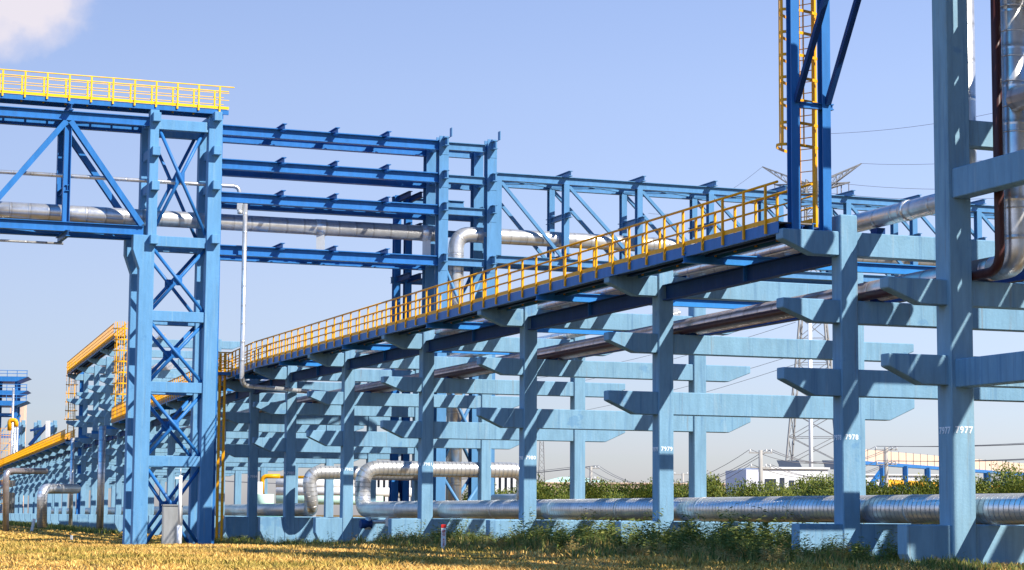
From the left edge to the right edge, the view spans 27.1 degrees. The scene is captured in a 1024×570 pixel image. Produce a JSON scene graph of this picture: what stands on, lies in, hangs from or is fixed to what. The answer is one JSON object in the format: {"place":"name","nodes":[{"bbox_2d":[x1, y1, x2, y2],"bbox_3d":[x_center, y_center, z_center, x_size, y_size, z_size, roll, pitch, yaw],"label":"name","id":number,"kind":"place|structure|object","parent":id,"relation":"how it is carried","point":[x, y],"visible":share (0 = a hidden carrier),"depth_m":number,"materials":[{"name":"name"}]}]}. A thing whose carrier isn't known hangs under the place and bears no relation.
{"place":"outdoors","nodes":[
{"label":"outdoors","id":0,"kind":"place"},
{"bbox_2d":[0,515,1023,569],"bbox_3d":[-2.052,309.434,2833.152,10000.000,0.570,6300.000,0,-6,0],"label":"ground","id":1,"kind":"structure","parent":0,"point":[369,555],"depth_m":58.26,"materials":[{"name":"yellow plant"}]},
{"bbox_2d":[0,370,31,510],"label":"steel plant structure","id":2,"kind":"object","parent":1,"relation":"on","point":[17,382],"visible":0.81,"depth_m":351.29,"materials":[{"name":"blue paint"}]},
{"bbox_2d":[3,468,47,531],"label":"gooseneck pipe","id":3,"kind":"object","parent":1,"relation":"on","point":[7,473],"visible":0.97,"depth_m":176.75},
{"bbox_2d":[13,462,62,521],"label":"concrete rack frame","id":4,"kind":"object","parent":1,"relation":"on","point":[25,495],"visible":0.25,"depth_m":310.08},
{"bbox_2d":[9,464,67,520],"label":"concrete rack frame","id":5,"kind":"object","parent":1,"relation":"on","point":[12,516],"visible":0.15,"depth_m":321.43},
{"bbox_2d":[17,460,62,521],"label":"concrete rack frame","id":6,"kind":"object","parent":1,"relation":"on","point":[21,517],"visible":0.22,"depth_m":298.69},
{"bbox_2d":[23,458,90,522],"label":"concrete rack frame","id":7,"kind":"object","parent":1,"relation":"on","point":[27,518],"visible":0.23,"depth_m":287.58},
{"bbox_2d":[37,484,80,527],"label":"loop pipe","id":8,"kind":"object","parent":1,"relation":"on","point":[44,490],"visible":1,"depth_m":174.96,"materials":[{"name":"metal"}]},
{"bbox_2d":[0,520,121,533],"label":"weeds","id":9,"kind":"object","parent":1,"relation":"on","point":[83,529],"visible":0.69,"depth_m":180.91,"materials":[{"name":"green plant"}]},
{"bbox_2d":[68,438,74,526],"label":"riser pipe","id":10,"kind":"object","parent":1,"relation":"on","point":[72,453],"visible":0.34,"depth_m":204.21,"materials":[{"name":"metal"}]},
{"bbox_2d":[34,454,110,519],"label":"concrete rack frame","id":11,"kind":"object","parent":1,"relation":"on","point":[49,496],"visible":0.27,"depth_m":264.81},
{"bbox_2d":[41,451,115,523],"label":"concrete rack frame","id":12,"kind":"object","parent":1,"relation":"on","point":[56,496],"visible":0.23,"depth_m":253.50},
{"bbox_2d":[76,372,83,513],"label":"blue post","id":13,"kind":"object","parent":1,"relation":"on","point":[79,454],"visible":0.35,"depth_m":219.82,"materials":[{"name":"metal"}]},
{"bbox_2d":[48,448,123,524],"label":"concrete rack frame","id":14,"kind":"object","parent":1,"relation":"on","point":[54,518],"visible":0.28,"depth_m":242.02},
{"bbox_2d":[56,445,123,525],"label":"concrete rack frame","id":15,"kind":"object","parent":1,"relation":"on","point":[62,518],"visible":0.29,"depth_m":230.57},
{"bbox_2d":[96,426,105,529],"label":"riser pipe","id":16,"kind":"object","parent":1,"relation":"on","point":[101,478],"visible":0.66,"depth_m":175.75,"materials":[{"name":"metal"}]},
{"bbox_2d":[64,373,170,526],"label":"concrete rack frame","id":17,"kind":"object","parent":1,"relation":"on","point":[85,378],"visible":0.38,"depth_m":219.87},
{"bbox_2d":[56,429,75,445],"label":"walkway section","id":18,"kind":"object","parent":17,"relation":"on","point":[62,440],"visible":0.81,"depth_m":224.48,"materials":[{"name":"yellow metal"}]},
{"bbox_2d":[64,364,77,438],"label":"caged ladder","id":19,"kind":"object","parent":18,"relation":"attached to","point":[72,407],"visible":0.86,"depth_m":220.42,"materials":[{"name":"metal"}]},
{"bbox_2d":[74,365,185,527],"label":"concrete rack frame","id":20,"kind":"object","parent":1,"relation":"on","point":[96,371],"visible":0.35,"depth_m":208.47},
{"bbox_2d":[85,357,191,528],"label":"concrete rack frame","id":21,"kind":"object","parent":1,"relation":"on","point":[106,389],"visible":0.35,"depth_m":197.22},
{"bbox_2d":[97,348,192,530],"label":"concrete rack frame","id":22,"kind":"object","parent":1,"relation":"on","point":[109,519],"visible":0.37,"depth_m":185.59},
{"bbox_2d":[88,335,107,358],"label":"walkway section","id":23,"kind":"object","parent":22,"relation":"on","point":[96,352],"visible":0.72,"depth_m":192.33,"materials":[{"name":"yellow metal"}]},
{"bbox_2d":[100,323,126,349],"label":"walkway section","id":24,"kind":"object","parent":22,"relation":"on","point":[110,343],"visible":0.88,"depth_m":180.41,"materials":[{"name":"yellow metal"}]},
{"bbox_2d":[122,109,222,544],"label":"trestle tower","id":25,"kind":"structure","parent":1,"relation":"on","point":[202,245],"depth_m":102.83,"materials":[{"name":"metal"}]},
{"bbox_2d":[0,103,149,241],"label":"truss bridge","id":26,"kind":"structure","parent":25,"relation":"attached to","point":[66,121],"depth_m":101.96,"materials":[{"name":"blue metal"}]},
{"bbox_2d":[0,69,233,118],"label":"bridge walkway","id":27,"kind":"structure","parent":25,"relation":"on","point":[109,104],"depth_m":102.80,"materials":[{"name":"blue metal"}]},
{"bbox_2d":[0,170,240,191],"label":"pipe","id":28,"kind":"object","parent":25,"relation":"attached to","point":[93,177],"visible":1,"depth_m":102.52,"materials":[{"name":"metal"}]},
{"bbox_2d":[161,504,183,544],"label":"steel cabinet","id":29,"kind":"object","parent":1,"relation":"on","point":[169,522],"visible":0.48,"depth_m":94.37,"materials":[{"name":"metal"}]},
{"bbox_2d":[110,338,239,530],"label":"concrete rack frame","id":30,"kind":"object","parent":1,"relation":"on","point":[118,521],"visible":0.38,"depth_m":175.04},
{"bbox_2d":[189,0,1004,428],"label":"oxide red pipe","id":31,"kind":"object","parent":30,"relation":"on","point":[997,150],"visible":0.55,"depth_m":49.61,"materials":[{"name":"metal"}]},
{"bbox_2d":[175,468,181,543],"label":"white pole","id":32,"kind":"object","parent":1,"relation":"on","point":[179,533],"visible":0.89,"depth_m":93.56,"materials":[{"name":"metal"}]},
{"bbox_2d":[147,417,258,533],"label":"concrete rack frame","id":33,"kind":"object","parent":1,"relation":"on","point":[237,477],"visible":0.02,"depth_m":163.12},
{"bbox_2d":[111,401,125,423],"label":"walkway section","id":34,"kind":"object","parent":33,"relation":"on","point":[115,419],"visible":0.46,"depth_m":168.86,"materials":[{"name":"yellow metal"}]},
{"bbox_2d":[111,321,127,409],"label":"caged ladder","id":35,"kind":"object","parent":34,"relation":"on","point":[115,372],"visible":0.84,"depth_m":174.00,"materials":[{"name":"metal"}]},
{"bbox_2d":[148,410,283,534],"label":"concrete rack frame","id":36,"kind":"object","parent":1,"relation":"on","point":[169,440],"visible":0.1,"depth_m":151.37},
{"bbox_2d":[215,353,226,540],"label":"orange ladder","id":37,"kind":"object","parent":1,"relation":"on","point":[219,448],"visible":0.94,"depth_m":113.09,"materials":[{"name":"metal"}]},
{"bbox_2d":[165,401,319,536],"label":"concrete rack frame","id":38,"kind":"object","parent":1,"relation":"on","point":[231,407],"visible":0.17,"depth_m":141.01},
{"bbox_2d":[189,391,363,538],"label":"concrete rack frame","id":39,"kind":"object","parent":1,"relation":"on","point":[230,426],"visible":0.19,"depth_m":129.62,"materials":[{"name":"concrete"}]},
{"bbox_2d":[220,379,400,540],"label":"concrete rack frame","id":40,"kind":"object","parent":1,"relation":"on","point":[253,418],"visible":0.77,"depth_m":117.36,"materials":[{"name":"concrete"}]},
{"bbox_2d":[51,466,417,516],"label":"loop pipe","id":41,"kind":"object","parent":40,"relation":"on","point":[309,506],"visible":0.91,"depth_m":106.50,"materials":[{"name":"metal"}]},
{"bbox_2d":[276,495,382,504],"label":"pipe","id":42,"kind":"object","parent":1,"relation":"on","point":[336,499],"visible":0.22,"depth_m":179.65,"materials":[{"name":"metal"}]},
{"bbox_2d":[276,487,411,500],"bbox_3d":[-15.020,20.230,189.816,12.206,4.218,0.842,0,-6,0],"label":"building","id":43,"kind":"structure","parent":1,"relation":"on","point":[383,492],"depth_m":189.64,"materials":[{"name":"white paint"}]},
{"bbox_2d":[252,366,446,542],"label":"concrete rack frame","id":44,"kind":"object","parent":1,"relation":"on","point":[289,525],"visible":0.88,"depth_m":106.58,"materials":[{"name":"concrete"}]},
{"bbox_2d":[221,342,272,381],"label":"walkway section","id":45,"kind":"object","parent":44,"relation":"on","point":[249,367],"visible":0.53,"depth_m":110.92,"materials":[{"name":"yellow metal"}]},
{"bbox_2d":[290,365,341,381],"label":"tie beam","id":46,"kind":"structure","parent":44,"relation":"attached to","point":[303,374],"depth_m":103.04,"materials":[{"name":"blue metal"}]},
{"bbox_2d":[279,359,411,375],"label":"cross steel","id":47,"kind":"object","parent":46,"relation":"on","point":[299,363],"visible":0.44,"depth_m":101.92,"materials":[{"name":"blue paint"}]},
{"bbox_2d":[304,308,679,393],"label":"rack pipe","id":48,"kind":"object","parent":47,"relation":"on","point":[676,311],"visible":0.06,"depth_m":90.33,"materials":[{"name":"metal"}]},
{"bbox_2d":[306,350,518,542],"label":"concrete rack frame","id":49,"kind":"object","parent":1,"relation":"on","point":[347,438],"visible":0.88,"depth_m":97.27,"materials":[{"name":"concrete"}]},
{"bbox_2d":[254,325,327,368],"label":"walkway section","id":50,"kind":"object","parent":49,"relation":"on","point":[295,354],"visible":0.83,"depth_m":101.56,"materials":[{"name":"yellow metal"}]},
{"bbox_2d":[355,460,1023,524],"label":"pipe","id":51,"kind":"object","parent":49,"relation":"on","point":[1002,509],"visible":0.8,"depth_m":66.84,"materials":[{"name":"metal"}]},
{"bbox_2d":[389,191,463,500],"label":"side tower","id":52,"kind":"structure","parent":1,"relation":"on","point":[407,279],"depth_m":111.43,"materials":[{"name":"blue metal"}]},
{"bbox_2d":[422,128,500,500],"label":"steel tower","id":53,"kind":"structure","parent":1,"relation":"on","point":[483,256],"depth_m":108.63,"materials":[{"name":"metal"}]},
{"bbox_2d":[220,123,438,270],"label":"beam span","id":54,"kind":"object","parent":53,"relation":"attached to","point":[333,172],"visible":0.97,"depth_m":106.63,"materials":[{"name":"blue metal"}]},
{"bbox_2d":[0,201,434,254],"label":"bridge pipe","id":55,"kind":"object","parent":54,"relation":"on","point":[320,229],"visible":0.89,"depth_m":105.05,"materials":[{"name":"metal"}]},
{"bbox_2d":[483,171,1023,284],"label":"truss bridge","id":56,"kind":"structure","parent":53,"relation":"attached to","point":[638,188],"depth_m":112.89,"materials":[{"name":"blue metal"}]},
{"bbox_2d":[380,329,624,539],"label":"concrete rack frame","id":57,"kind":"object","parent":1,"relation":"on","point":[426,429],"visible":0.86,"depth_m":86.88,"materials":[{"name":"concrete"}]},
{"bbox_2d":[307,302,403,354],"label":"walkway section","id":58,"kind":"object","parent":57,"relation":"on","point":[368,336],"visible":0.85,"depth_m":91.17,"materials":[{"name":"yellow metal"}]},
{"bbox_2d":[347,347,418,369],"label":"tie beam","id":59,"kind":"structure","parent":57,"relation":"attached to","point":[393,354],"depth_m":92.79,"materials":[{"name":"blue metal"}]},
{"bbox_2d":[342,342,513,360],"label":"cross steel","id":60,"kind":"object","parent":59,"relation":"on","point":[378,347],"visible":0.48,"depth_m":92.10,"materials":[{"name":"blue paint"}]},
{"bbox_2d":[494,478,516,493],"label":"ribbed building","id":61,"kind":"structure","parent":1,"relation":"on","point":[505,483],"depth_m":260.38,"materials":[{"name":"white metal"}]},
{"bbox_2d":[560,478,610,498],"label":"hedge tree","id":62,"kind":"object","parent":1,"relation":"on","point":[592,494],"visible":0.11,"depth_m":145.97,"materials":[{"name":"green plant"}]},
{"bbox_2d":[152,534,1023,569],"bbox_3d":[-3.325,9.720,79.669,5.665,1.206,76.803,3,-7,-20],"label":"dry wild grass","id":63,"kind":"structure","parent":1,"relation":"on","point":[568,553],"depth_m":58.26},
{"bbox_2d":[153,531,1023,569],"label":"wild grass","id":64,"kind":"structure","parent":1,"relation":"on","point":[800,561],"depth_m":55.41,"materials":[{"name":"green plant"}]},
{"bbox_2d":[476,304,750,538],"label":"concrete rack frame","id":65,"kind":"object","parent":1,"relation":"on","point":[527,418],"visible":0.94,"depth_m":76.31,"materials":[{"name":"concrete"}]},
{"bbox_2d":[381,273,503,335],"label":"walkway section","id":66,"kind":"object","parent":65,"relation":"on","point":[461,313],"visible":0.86,"depth_m":80.61,"materials":[{"name":"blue metal"}]},
{"bbox_2d":[426,324,519,352],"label":"tie beam","id":67,"kind":"structure","parent":65,"relation":"attached to","point":[490,332],"depth_m":81.87,"materials":[{"name":"blue metal"}]},
{"bbox_2d":[425,320,621,340],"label":"cross steel","id":68,"kind":"object","parent":67,"relation":"on","point":[463,325],"visible":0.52,"depth_m":81.60,"materials":[{"name":"blue paint"}]},
{"bbox_2d":[702,317,799,335],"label":"tie beam","id":69,"kind":"structure","parent":65,"relation":"attached to","point":[755,326],"depth_m":74.21,"materials":[{"name":"blue metal"}]},
{"bbox_2d":[221,530,1009,569],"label":"dry wild plants","id":70,"kind":"object","parent":1,"relation":"on","point":[689,550],"visible":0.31,"depth_m":55.66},
{"bbox_2d":[214,503,1022,569],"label":"wild plants","id":71,"kind":"object","parent":1,"relation":"on","point":[753,540],"visible":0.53,"depth_m":58.79,"materials":[{"name":"green plant"}]},
{"bbox_2d":[623,480,651,497],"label":"hedge tree","id":72,"kind":"object","parent":1,"relation":"on","point":[641,492],"visible":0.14,"depth_m":144.95,"materials":[{"name":"green plant"}]},
{"bbox_2d":[446,227,935,500],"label":"bridge pipe","id":73,"kind":"object","parent":1,"relation":"on","point":[460,238],"visible":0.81,"depth_m":109.38,"materials":[{"name":"metal"}]},
{"bbox_2d":[679,470,726,497],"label":"hedge tree","id":74,"kind":"object","parent":1,"relation":"on","point":[713,481],"visible":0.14,"depth_m":142.13,"materials":[{"name":"green plant"}]},
{"bbox_2d":[726,477,769,496],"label":"hedge tree","id":75,"kind":"object","parent":1,"relation":"on","point":[744,492],"visible":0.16,"depth_m":141.21,"materials":[{"name":"green plant"}]},
{"bbox_2d":[604,270,914,540],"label":"concrete rack frame","id":76,"kind":"object","parent":1,"relation":"on","point":[662,403],"visible":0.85,"depth_m":65.53,"materials":[{"name":"concrete"}]},
{"bbox_2d":[477,234,633,310],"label":"walkway section","id":77,"kind":"object","parent":76,"relation":"on","point":[589,279],"visible":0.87,"depth_m":69.59,"materials":[{"name":"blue metal"}]},
{"bbox_2d":[528,294,651,329],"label":"tie beam","id":78,"kind":"structure","parent":76,"relation":"attached to","point":[611,305],"depth_m":71.02,"materials":[{"name":"blue metal"}]},
{"bbox_2d":[535,291,770,323],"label":"cross steel","id":79,"kind":"object","parent":78,"relation":"on","point":[588,297],"visible":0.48,"depth_m":71.91,"materials":[{"name":"blue paint"}]},
{"bbox_2d":[748,481,794,496],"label":"hedge tree","id":80,"kind":"object","parent":1,"relation":"on","point":[777,492],"visible":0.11,"depth_m":140.89,"materials":[{"name":"green plant"}]},
{"bbox_2d":[725,467,829,496],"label":"white building","id":81,"kind":"structure","parent":1,"relation":"on","point":[751,473],"depth_m":236.02,"materials":[{"name":"paint"}]},
{"bbox_2d":[808,323,812,466],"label":"mast","id":82,"kind":"object","parent":1,"relation":"on","point":[810,420],"visible":0.17,"depth_m":301.12,"materials":[{"name":"metal"}]},
{"bbox_2d":[762,163,861,462],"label":"transmission tower","id":83,"kind":"structure","parent":1,"relation":"on","point":[800,327],"depth_m":384.89,"materials":[{"name":"metal"}]},
{"bbox_2d":[803,471,833,495],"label":"hedge tree","id":84,"kind":"object","parent":1,"relation":"on","point":[823,484],"visible":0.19,"depth_m":140.15,"materials":[{"name":"green plant"}]},
{"bbox_2d":[866,475,896,494],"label":"hedge tree","id":85,"kind":"object","parent":1,"relation":"on","point":[872,488],"visible":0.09,"depth_m":136.17,"materials":[{"name":"green plant"}]},
{"bbox_2d":[776,214,1023,553],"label":"concrete rack frame","id":86,"kind":"object","parent":1,"relation":"on","point":[845,383],"visible":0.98,"depth_m":54.61,"materials":[{"name":"concrete"}]},
{"bbox_2d":[109,0,1023,448],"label":"insulated pipe","id":87,"kind":"object","parent":86,"relation":"on","point":[1013,60],"visible":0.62,"depth_m":49.74,"materials":[{"name":"metal"}]},
{"bbox_2d":[240,204,322,393],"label":"riser pipe","id":88,"kind":"object","parent":87,"relation":"attached to","point":[243,313],"visible":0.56,"depth_m":103.43,"materials":[{"name":"metal"}]},
{"bbox_2d":[1006,83,1023,111],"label":"pipe","id":89,"kind":"object","parent":87,"relation":"attached to","point":[1015,98],"visible":1,"depth_m":49.12,"materials":[{"name":"metal"}]},
{"bbox_2d":[604,180,815,277],"bbox_3d":[5.326,-1.440,59.864,1.158,1.356,11.222,3,-7,-21],"label":"walkway section","id":90,"kind":"object","parent":86,"relation":"on","point":[741,239],"visible":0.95,"depth_m":58.88,"materials":[{"name":"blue metal"}]},
{"bbox_2d":[776,0,817,227],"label":"caged ladder","id":91,"kind":"object","parent":90,"relation":"attached to","point":[812,80],"visible":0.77,"depth_m":55.73,"materials":[{"name":"metal"}]},
{"bbox_2d":[662,252,831,300],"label":"tie beam","id":92,"kind":"structure","parent":86,"relation":"attached to","point":[800,262],"depth_m":60.06,"materials":[{"name":"blue metal"}]},
{"bbox_2d":[682,252,935,281],"bbox_3d":[9.414,-0.314,61.293,9.834,0.760,0.210,3,-7,-21],"label":"cross steel","id":93,"kind":"object","parent":92,"relation":"on","point":[862,267],"visible":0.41,"depth_m":60.54,"materials":[{"name":"blue paint"}]},
{"bbox_2d":[227,244,792,391],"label":"rack pipe","id":94,"kind":"object","parent":93,"relation":"on","point":[763,253],"visible":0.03,"depth_m":65.36,"materials":[{"name":"metal"}]},
{"bbox_2d":[786,0,860,230],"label":"walkway tower","id":95,"kind":"structure","parent":86,"relation":"on","point":[826,85],"depth_m":54.88,"materials":[{"name":"blue metal"}]},
{"bbox_2d":[871,228,884,233],"bbox_3d":[9.560,-1.393,55.436,0.240,0.160,0.340,3,-7,-21],"label":"pipe shoe","id":96,"kind":"object","parent":86,"relation":"on","point":[878,230],"visible":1,"depth_m":55.29,"materials":[{"name":"blue metal"}]},
{"bbox_2d":[418,0,976,333],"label":"pipe","id":97,"kind":"object","parent":96,"relation":"on","point":[912,209],"visible":0.14,"depth_m":53.39,"materials":[{"name":"metal"}]},
{"bbox_2d":[866,474,938,492],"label":"building","id":98,"kind":"structure","parent":1,"relation":"on","point":[871,476],"depth_m":290.58,"materials":[{"name":"white paint"}]},
{"bbox_2d":[885,473,936,494],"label":"hedge tree","id":99,"kind":"object","parent":1,"relation":"on","point":[914,486],"visible":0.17,"depth_m":134.59,"materials":[{"name":"green plant"}]},
{"bbox_2d":[865,449,1023,490],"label":"pipe bridge","id":100,"kind":"structure","parent":1,"relation":"on","point":[903,461],"depth_m":224.44,"materials":[{"name":"metal"}]},
{"bbox_2d":[880,0,1023,563],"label":"concrete rack frame","id":101,"kind":"object","parent":1,"relation":"on","point":[953,293],"visible":1,"depth_m":49.73,"materials":[{"name":"concrete"}]},
{"bbox_2d":[952,149,1023,198],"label":"concrete tie beam","id":102,"kind":"structure","parent":101,"relation":"attached to","point":[993,174],"depth_m":48.58,"materials":[{"name":"concrete"}]},
{"bbox_2d":[955,351,1023,387],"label":"concrete tie beam","id":103,"kind":"structure","parent":101,"relation":"attached to","point":[991,370],"depth_m":48.16,"materials":[{"name":"concrete"}]},
{"bbox_2d":[975,474,996,524],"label":"hedge tree","id":104,"kind":"object","parent":1,"relation":"on","point":[983,487],"visible":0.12,"depth_m":135.39,"materials":[{"name":"green plant"}]},
{"bbox_2d":[983,472,1023,524],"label":"hedge tree","id":105,"kind":"object","parent":1,"relation":"on","point":[1010,489],"visible":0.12,"depth_m":133.55,"materials":[{"name":"green plant"}]},
{"bbox_2d":[985,461,1023,491],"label":"hedge tree","id":106,"kind":"object","parent":1,"relation":"on","point":[1015,468],"visible":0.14,"depth_m":138.42,"materials":[{"name":"green plant"}]},
{"bbox_2d":[0,0,1023,514],"label":"sky","id":107,"kind":"structure","parent":0,"point":[681,92],"materials":[{"name":"blue"}]},
{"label":"cross steel","id":108,"kind":"object","parent":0,"visible":0},
{"bbox_2d":[232,249,799,391],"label":"rack pipe","id":109,"kind":"object","parent":108,"relation":"on","point":[723,268],"depth_m":66.92,"materials":[{"name":"metal"}]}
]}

